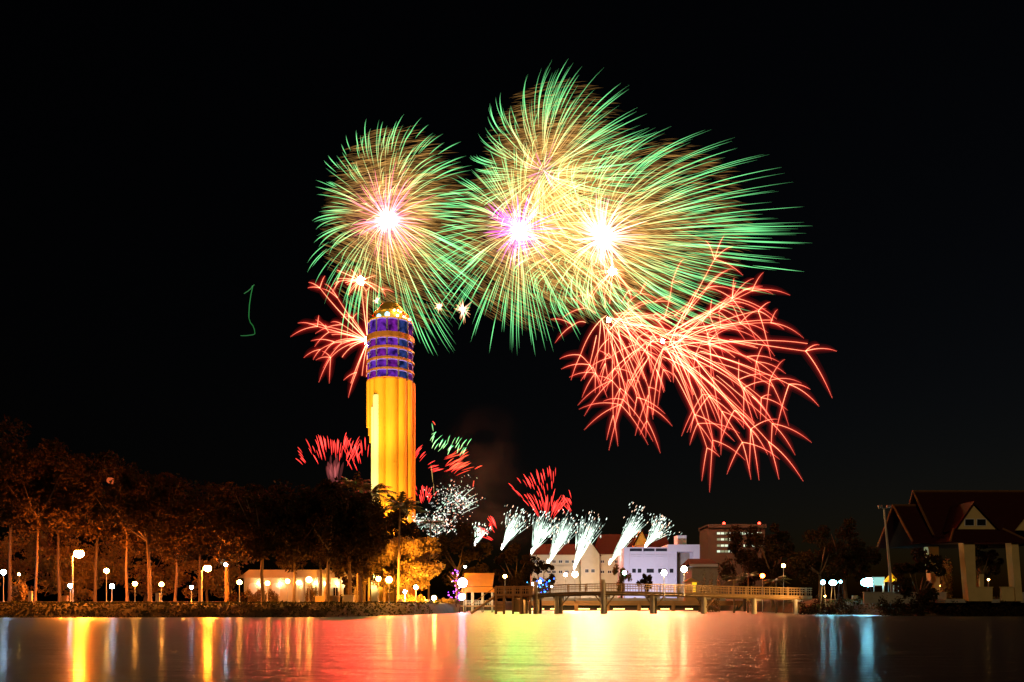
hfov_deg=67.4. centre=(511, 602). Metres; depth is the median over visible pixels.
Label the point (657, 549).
window
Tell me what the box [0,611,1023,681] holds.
lake water
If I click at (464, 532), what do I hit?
broadleaf tree
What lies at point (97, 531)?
broadleaf tree
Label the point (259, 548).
broadleaf tree
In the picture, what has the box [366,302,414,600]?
tower
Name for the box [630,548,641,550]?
window
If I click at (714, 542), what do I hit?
office block
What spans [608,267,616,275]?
firework palm
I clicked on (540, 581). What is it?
fairy light shrub
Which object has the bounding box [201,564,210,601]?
street lamp
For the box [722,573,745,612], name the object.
palm tree
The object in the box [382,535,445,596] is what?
broadleaf tree
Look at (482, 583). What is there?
waterside pavilion
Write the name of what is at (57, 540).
broadleaf tree
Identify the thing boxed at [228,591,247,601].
hedge
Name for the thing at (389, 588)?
broadleaf tree
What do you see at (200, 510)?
broadleaf tree
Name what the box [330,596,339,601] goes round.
planter box
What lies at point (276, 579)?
park hall
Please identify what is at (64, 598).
boundary pillar
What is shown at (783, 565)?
bridge lamp
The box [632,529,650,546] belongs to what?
temple gable
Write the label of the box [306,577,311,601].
park lamp
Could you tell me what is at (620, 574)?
broadleaf tree
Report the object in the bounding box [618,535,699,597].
flat roofed building
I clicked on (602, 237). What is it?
firework shell
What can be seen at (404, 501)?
palm tree
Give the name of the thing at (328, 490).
broadleaf tree
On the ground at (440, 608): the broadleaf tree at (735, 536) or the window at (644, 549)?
the broadleaf tree at (735, 536)
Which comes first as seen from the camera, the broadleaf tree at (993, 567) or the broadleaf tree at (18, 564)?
the broadleaf tree at (993, 567)
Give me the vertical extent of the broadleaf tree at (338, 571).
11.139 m
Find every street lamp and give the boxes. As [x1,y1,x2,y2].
[72,549,83,601]
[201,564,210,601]
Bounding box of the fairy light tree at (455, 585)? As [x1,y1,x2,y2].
[448,568,463,606]
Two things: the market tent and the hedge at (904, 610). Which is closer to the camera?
the hedge at (904, 610)
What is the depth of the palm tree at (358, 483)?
129.82 m
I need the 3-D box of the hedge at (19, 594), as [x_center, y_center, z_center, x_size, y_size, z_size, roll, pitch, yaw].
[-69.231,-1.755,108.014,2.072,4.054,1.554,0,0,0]
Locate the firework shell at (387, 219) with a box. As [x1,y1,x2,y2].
[383,215,391,224]
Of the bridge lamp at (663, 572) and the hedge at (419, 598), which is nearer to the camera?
the bridge lamp at (663, 572)
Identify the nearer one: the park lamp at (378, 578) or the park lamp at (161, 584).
the park lamp at (161, 584)
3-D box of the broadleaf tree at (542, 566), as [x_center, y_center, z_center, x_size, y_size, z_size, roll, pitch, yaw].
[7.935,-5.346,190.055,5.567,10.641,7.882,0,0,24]
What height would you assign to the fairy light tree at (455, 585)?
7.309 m
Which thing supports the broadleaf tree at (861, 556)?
on the ground at (440, 608)
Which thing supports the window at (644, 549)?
in the flat roofed building at (653, 562)
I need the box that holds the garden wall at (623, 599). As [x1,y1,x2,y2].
[531,597,725,600]
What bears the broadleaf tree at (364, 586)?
on the ground at (440, 608)
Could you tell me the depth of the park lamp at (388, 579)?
104.76 m
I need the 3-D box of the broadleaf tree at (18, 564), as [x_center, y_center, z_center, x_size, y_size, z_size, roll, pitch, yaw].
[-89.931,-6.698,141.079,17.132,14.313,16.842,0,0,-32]
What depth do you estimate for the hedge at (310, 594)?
117.73 m
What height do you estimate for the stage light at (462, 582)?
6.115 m
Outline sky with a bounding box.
[0,0,1023,600]
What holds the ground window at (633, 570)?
in the flat roofed building at (653, 562)
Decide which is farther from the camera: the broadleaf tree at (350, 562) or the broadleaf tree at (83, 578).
the broadleaf tree at (83, 578)
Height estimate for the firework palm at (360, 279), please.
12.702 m
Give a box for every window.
[333,587,337,595]
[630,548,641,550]
[632,569,672,572]
[643,548,654,550]
[656,548,666,550]
[964,519,973,525]
[976,519,985,525]
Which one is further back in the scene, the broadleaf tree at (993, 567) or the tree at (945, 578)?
the tree at (945, 578)
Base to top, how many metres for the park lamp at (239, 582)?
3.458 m
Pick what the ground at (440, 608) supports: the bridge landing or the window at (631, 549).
the bridge landing
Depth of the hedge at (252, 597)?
127.67 m
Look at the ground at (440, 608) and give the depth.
98.66 m
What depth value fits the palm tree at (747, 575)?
130.88 m
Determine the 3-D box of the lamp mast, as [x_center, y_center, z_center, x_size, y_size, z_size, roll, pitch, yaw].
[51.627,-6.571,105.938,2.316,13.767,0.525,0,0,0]
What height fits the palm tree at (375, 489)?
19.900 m
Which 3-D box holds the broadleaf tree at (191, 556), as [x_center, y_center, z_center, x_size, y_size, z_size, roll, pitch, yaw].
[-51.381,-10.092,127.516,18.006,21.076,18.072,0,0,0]
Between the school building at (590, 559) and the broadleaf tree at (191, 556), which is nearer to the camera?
the broadleaf tree at (191, 556)
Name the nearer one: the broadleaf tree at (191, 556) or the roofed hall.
the broadleaf tree at (191, 556)
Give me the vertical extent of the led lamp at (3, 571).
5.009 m
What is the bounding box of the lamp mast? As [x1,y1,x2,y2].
[878,505,892,591]
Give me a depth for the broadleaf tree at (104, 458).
125.11 m
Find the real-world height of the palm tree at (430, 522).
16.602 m
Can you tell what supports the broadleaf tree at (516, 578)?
on the ground at (440, 608)
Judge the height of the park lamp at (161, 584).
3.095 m
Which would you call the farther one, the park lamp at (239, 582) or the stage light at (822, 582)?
the stage light at (822, 582)
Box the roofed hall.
[681,559,718,593]
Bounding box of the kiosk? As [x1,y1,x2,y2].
[682,578,697,600]
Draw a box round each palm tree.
[337,477,372,602]
[352,483,397,601]
[372,491,428,598]
[413,518,446,599]
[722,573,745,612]
[735,571,760,612]
[762,576,791,612]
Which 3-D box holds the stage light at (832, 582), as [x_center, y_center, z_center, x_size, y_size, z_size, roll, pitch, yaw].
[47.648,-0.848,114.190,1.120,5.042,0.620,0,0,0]
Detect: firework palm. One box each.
[357,276,363,285]
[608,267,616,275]
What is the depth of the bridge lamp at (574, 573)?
149.67 m
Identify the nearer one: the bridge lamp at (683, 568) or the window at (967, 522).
the window at (967, 522)
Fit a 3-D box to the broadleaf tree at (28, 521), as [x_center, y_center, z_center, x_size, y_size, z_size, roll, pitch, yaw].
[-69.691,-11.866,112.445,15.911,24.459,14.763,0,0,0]
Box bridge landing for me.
[470,587,530,613]
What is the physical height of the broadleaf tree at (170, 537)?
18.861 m
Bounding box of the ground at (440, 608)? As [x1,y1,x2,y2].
[0,598,1023,617]
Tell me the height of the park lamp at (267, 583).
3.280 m
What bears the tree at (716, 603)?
on the ground at (440, 608)
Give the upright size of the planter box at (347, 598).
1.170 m
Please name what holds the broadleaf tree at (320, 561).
on the ground at (440, 608)
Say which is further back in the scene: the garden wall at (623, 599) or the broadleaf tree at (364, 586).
the garden wall at (623, 599)
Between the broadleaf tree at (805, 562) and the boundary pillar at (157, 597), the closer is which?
the boundary pillar at (157, 597)
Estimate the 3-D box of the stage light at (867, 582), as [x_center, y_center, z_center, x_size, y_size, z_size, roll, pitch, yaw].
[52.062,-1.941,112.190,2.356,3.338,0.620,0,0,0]
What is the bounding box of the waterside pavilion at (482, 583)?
[460,573,494,612]
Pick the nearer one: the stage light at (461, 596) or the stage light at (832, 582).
the stage light at (832, 582)
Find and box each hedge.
[10,577,28,601]
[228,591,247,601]
[245,587,278,601]
[305,584,318,601]
[399,593,425,601]
[435,596,455,603]
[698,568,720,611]
[798,592,862,614]
[878,593,926,615]
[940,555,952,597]
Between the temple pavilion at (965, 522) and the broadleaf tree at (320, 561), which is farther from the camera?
the broadleaf tree at (320, 561)
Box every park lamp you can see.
[104,568,108,600]
[159,582,163,601]
[237,580,241,601]
[265,581,269,601]
[285,579,289,601]
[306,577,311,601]
[376,576,380,601]
[386,576,391,603]
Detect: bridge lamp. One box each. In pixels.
[572,571,577,600]
[661,570,666,595]
[681,566,686,595]
[760,573,764,612]
[782,564,784,612]
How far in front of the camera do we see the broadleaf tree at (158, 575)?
140.00 m
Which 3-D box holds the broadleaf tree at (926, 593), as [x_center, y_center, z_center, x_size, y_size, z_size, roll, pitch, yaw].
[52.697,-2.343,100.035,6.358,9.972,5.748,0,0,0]
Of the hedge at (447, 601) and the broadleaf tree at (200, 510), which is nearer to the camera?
the broadleaf tree at (200, 510)
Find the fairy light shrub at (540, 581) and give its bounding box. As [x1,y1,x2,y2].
[525,575,556,592]
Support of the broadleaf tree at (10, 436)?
on the ground at (440, 608)
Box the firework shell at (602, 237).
[598,232,606,241]
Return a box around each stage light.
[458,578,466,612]
[459,594,464,612]
[820,580,826,613]
[829,580,836,605]
[861,578,871,589]
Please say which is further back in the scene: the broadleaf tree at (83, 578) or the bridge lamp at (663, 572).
the broadleaf tree at (83, 578)
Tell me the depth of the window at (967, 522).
97.52 m
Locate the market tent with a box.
[884,574,898,591]
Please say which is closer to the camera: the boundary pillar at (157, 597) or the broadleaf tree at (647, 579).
the boundary pillar at (157, 597)
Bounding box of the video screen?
[872,577,884,591]
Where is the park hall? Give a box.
[239,568,358,601]
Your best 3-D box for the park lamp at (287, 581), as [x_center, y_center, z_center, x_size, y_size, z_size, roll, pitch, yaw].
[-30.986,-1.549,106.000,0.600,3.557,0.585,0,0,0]
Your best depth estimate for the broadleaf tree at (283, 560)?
105.13 m
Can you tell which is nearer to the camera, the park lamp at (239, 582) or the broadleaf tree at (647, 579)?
the park lamp at (239, 582)
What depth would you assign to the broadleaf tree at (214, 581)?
139.15 m
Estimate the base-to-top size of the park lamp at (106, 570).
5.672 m
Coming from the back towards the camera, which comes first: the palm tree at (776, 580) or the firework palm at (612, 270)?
the firework palm at (612, 270)
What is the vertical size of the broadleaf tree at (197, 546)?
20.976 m
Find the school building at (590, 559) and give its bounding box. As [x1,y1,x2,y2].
[529,534,668,597]
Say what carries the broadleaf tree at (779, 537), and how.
on the ground at (440, 608)
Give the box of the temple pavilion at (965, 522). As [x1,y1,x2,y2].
[877,490,1023,602]
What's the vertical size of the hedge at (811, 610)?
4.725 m
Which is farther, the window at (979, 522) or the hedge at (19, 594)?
the hedge at (19, 594)
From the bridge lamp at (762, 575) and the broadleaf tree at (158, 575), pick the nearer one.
the bridge lamp at (762, 575)
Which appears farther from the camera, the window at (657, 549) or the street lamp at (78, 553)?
the window at (657, 549)
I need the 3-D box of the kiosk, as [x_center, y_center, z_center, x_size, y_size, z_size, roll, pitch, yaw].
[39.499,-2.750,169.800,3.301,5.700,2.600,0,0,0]
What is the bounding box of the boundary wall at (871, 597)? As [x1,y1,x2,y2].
[862,592,1023,603]
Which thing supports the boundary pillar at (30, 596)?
on the ground at (440, 608)
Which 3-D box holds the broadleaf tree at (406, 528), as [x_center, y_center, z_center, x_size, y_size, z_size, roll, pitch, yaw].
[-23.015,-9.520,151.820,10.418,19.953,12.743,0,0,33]
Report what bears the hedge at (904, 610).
on the ground at (440, 608)
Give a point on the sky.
(815, 208)
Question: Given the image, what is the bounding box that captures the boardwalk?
[531,601,746,610]
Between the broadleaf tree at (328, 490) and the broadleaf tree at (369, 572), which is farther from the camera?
the broadleaf tree at (369, 572)
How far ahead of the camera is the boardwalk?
159.75 m
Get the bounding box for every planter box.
[315,596,324,601]
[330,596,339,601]
[342,595,354,602]
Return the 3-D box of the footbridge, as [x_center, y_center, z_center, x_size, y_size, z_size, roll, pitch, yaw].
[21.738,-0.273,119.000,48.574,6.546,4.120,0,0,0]
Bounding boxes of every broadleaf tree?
[0,414,75,601]
[0,437,95,601]
[0,528,74,600]
[5,448,114,601]
[37,534,114,601]
[39,449,153,601]
[72,462,177,601]
[87,471,195,601]
[93,534,189,601]
[120,471,211,601]
[146,480,244,602]
[160,547,258,601]
[183,481,264,601]
[203,482,314,601]
[249,479,327,601]
[271,476,379,601]
[303,488,346,595]
[309,488,394,594]
[331,555,382,601]
[341,500,389,602]
[353,471,381,602]
[364,552,402,601]
[380,508,424,601]
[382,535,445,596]
[425,522,492,602]
[493,543,539,598]
[532,560,555,597]
[612,563,631,597]
[636,574,652,596]
[717,524,777,610]
[745,522,794,606]
[784,529,852,599]
[813,517,882,598]
[891,547,945,614]
[975,544,1003,603]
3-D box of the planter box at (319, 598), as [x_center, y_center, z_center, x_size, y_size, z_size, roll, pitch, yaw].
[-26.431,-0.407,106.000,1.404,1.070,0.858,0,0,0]
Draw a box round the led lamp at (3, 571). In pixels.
[1,569,5,601]
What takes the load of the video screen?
on the ground at (440, 608)
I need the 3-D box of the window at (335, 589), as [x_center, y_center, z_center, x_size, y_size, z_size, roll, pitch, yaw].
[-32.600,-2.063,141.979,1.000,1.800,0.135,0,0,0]
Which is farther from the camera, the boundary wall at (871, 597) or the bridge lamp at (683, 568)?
the bridge lamp at (683, 568)
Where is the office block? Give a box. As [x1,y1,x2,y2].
[698,522,765,598]
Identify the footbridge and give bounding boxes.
[495,579,811,613]
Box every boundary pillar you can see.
[28,591,32,601]
[61,596,68,601]
[155,593,160,601]
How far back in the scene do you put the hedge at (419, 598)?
123.61 m

